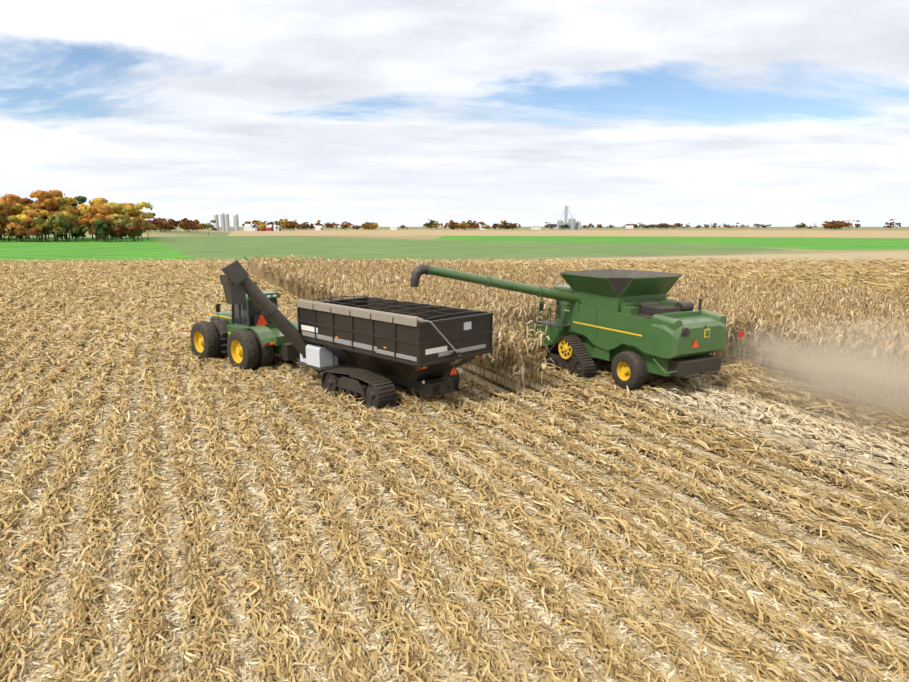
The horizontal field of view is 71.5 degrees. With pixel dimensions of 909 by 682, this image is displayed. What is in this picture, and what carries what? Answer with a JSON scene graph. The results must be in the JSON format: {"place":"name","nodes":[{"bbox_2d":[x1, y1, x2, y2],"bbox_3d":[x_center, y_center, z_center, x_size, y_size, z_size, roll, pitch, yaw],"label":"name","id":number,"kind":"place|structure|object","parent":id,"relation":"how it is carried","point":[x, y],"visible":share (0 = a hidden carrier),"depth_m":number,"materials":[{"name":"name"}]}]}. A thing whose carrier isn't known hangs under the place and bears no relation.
{"place":"outdoors","nodes":[
{"label":"outdoors","id":0,"kind":"place"},
{"bbox_2d":[0,237,193,261],"bbox_3d":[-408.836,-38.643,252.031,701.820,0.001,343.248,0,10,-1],"label":"green field","id":1,"kind":"structure","parent":0,"point":[86,248],"depth_m":194.95,"materials":[{"name":"green plant"}]},
{"bbox_2d":[227,230,463,235],"bbox_3d":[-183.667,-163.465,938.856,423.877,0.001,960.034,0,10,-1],"label":"corn field","id":2,"kind":"structure","parent":0,"point":[282,233],"depth_m":731.75,"materials":[{"name":"beige plant"}]},
{"bbox_2d":[214,212,281,230],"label":"farmstead","id":3,"kind":"structure","parent":2,"relation":"on","point":[225,223],"depth_m":976.54,"materials":[{"name":"concrete"}]},
{"bbox_2d":[3,251,904,262],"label":"field margin","id":4,"kind":"object","parent":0,"point":[583,257],"visible":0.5,"depth_m":147.15,"materials":[{"name":"green plant"}]},
{"bbox_2d":[0,257,908,681],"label":"stubble field","id":5,"kind":"structure","parent":0,"point":[470,372],"depth_m":15.20,"materials":[{"name":"beige plant"}]},
{"bbox_2d":[181,282,299,369],"bbox_3d":[-10.674,-0.994,33.645,9.125,4.082,4.560,9,14,41],"label":"tractor","id":6,"kind":"object","parent":5,"relation":"on","point":[248,334],"visible":0.85,"depth_m":32.46,"materials":[{"name":"metal"}]},
{"bbox_2d":[220,256,493,408],"bbox_3d":[-3.795,-0.724,27.334,11.411,5.834,6.336,5,12,27],"label":"grain cart","id":7,"kind":"object","parent":5,"relation":"on","point":[377,347],"visible":0.94,"depth_m":25.39,"materials":[{"name":"black metal"}]},
{"bbox_2d":[250,261,469,300],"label":"standing corn","id":8,"kind":"object","parent":5,"relation":"on","point":[256,273],"visible":0.08,"depth_m":77.00,"materials":[{"name":"beige plant"}]},
{"bbox_2d":[0,300,908,681],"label":"corn stubble","id":9,"kind":"object","parent":5,"relation":"on","point":[426,510],"visible":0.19,"depth_m":16.25,"materials":[{"name":"beige plant"}]},
{"bbox_2d":[410,264,743,389],"bbox_3d":[5.032,-1.080,30.262,14.780,5.488,13.298,-6,12,-28],"label":"combine","id":10,"kind":"object","parent":5,"relation":"on","point":[635,327],"visible":0.9,"depth_m":27.93,"materials":[{"name":"green metal"}]},
{"bbox_2d":[247,253,908,410],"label":"corn plants","id":11,"kind":"object","parent":5,"relation":"on","point":[740,306],"visible":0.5,"depth_m":38.69,"materials":[{"name":"beige plant"}]},
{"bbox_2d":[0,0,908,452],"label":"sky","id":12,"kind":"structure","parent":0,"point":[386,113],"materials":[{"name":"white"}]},
{"bbox_2d":[2,227,908,260],"bbox_3d":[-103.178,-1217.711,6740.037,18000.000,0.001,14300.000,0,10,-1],"label":"ground","id":13,"kind":"structure","parent":0,"point":[178,231],"depth_m":630.40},
{"bbox_2d":[0,190,268,241],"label":"trees","id":14,"kind":"object","parent":13,"relation":"on","point":[38,217],"depth_m":297.86,"materials":[{"name":"orange plant"}]},
{"bbox_2d":[315,226,632,229],"bbox_3d":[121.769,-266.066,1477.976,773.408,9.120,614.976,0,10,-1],"label":"houses","id":15,"kind":"structure","parent":13,"relation":"on","point":[397,228],"depth_m":1255.87,"materials":[{"name":"white metal"}]},
{"bbox_2d":[146,218,900,231],"bbox_3d":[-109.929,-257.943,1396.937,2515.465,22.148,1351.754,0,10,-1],"label":"distant trees","id":16,"kind":"object","parent":13,"relation":"on","point":[184,223],"materials":[{"name":"brown plant"}]},
{"bbox_2d":[547,206,580,229],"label":"grain elevator","id":17,"kind":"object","parent":13,"relation":"on","point":[572,222],"visible":0.79,"depth_m":1327.22,"materials":[{"name":"concrete"}]},
{"bbox_2d":[149,236,785,259],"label":"green field","id":18,"kind":"structure","parent":0,"point":[217,247],"depth_m":203.75,"materials":[{"name":"green plant"}]},
{"bbox_2d":[292,237,712,244],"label":"field margin","id":19,"kind":"object","parent":18,"relation":"on","point":[525,241],"visible":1,"depth_m":297.43,"materials":[{"name":"green plant"}]},
{"bbox_2d":[322,230,908,237],"bbox_3d":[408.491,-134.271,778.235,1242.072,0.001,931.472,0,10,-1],"label":"corn field","id":20,"kind":"structure","parent":0,"point":[823,233],"depth_m":630.04,"materials":[{"name":"beige plant"}]},
{"bbox_2d":[433,235,908,249],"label":"green field","id":21,"kind":"structure","parent":0,"point":[842,244],"depth_m":318.60,"materials":[{"name":"green plant"}]},
{"bbox_2d":[497,250,908,282],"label":"stubble field","id":22,"kind":"structure","parent":0,"point":[857,255],"depth_m":144.83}
]}

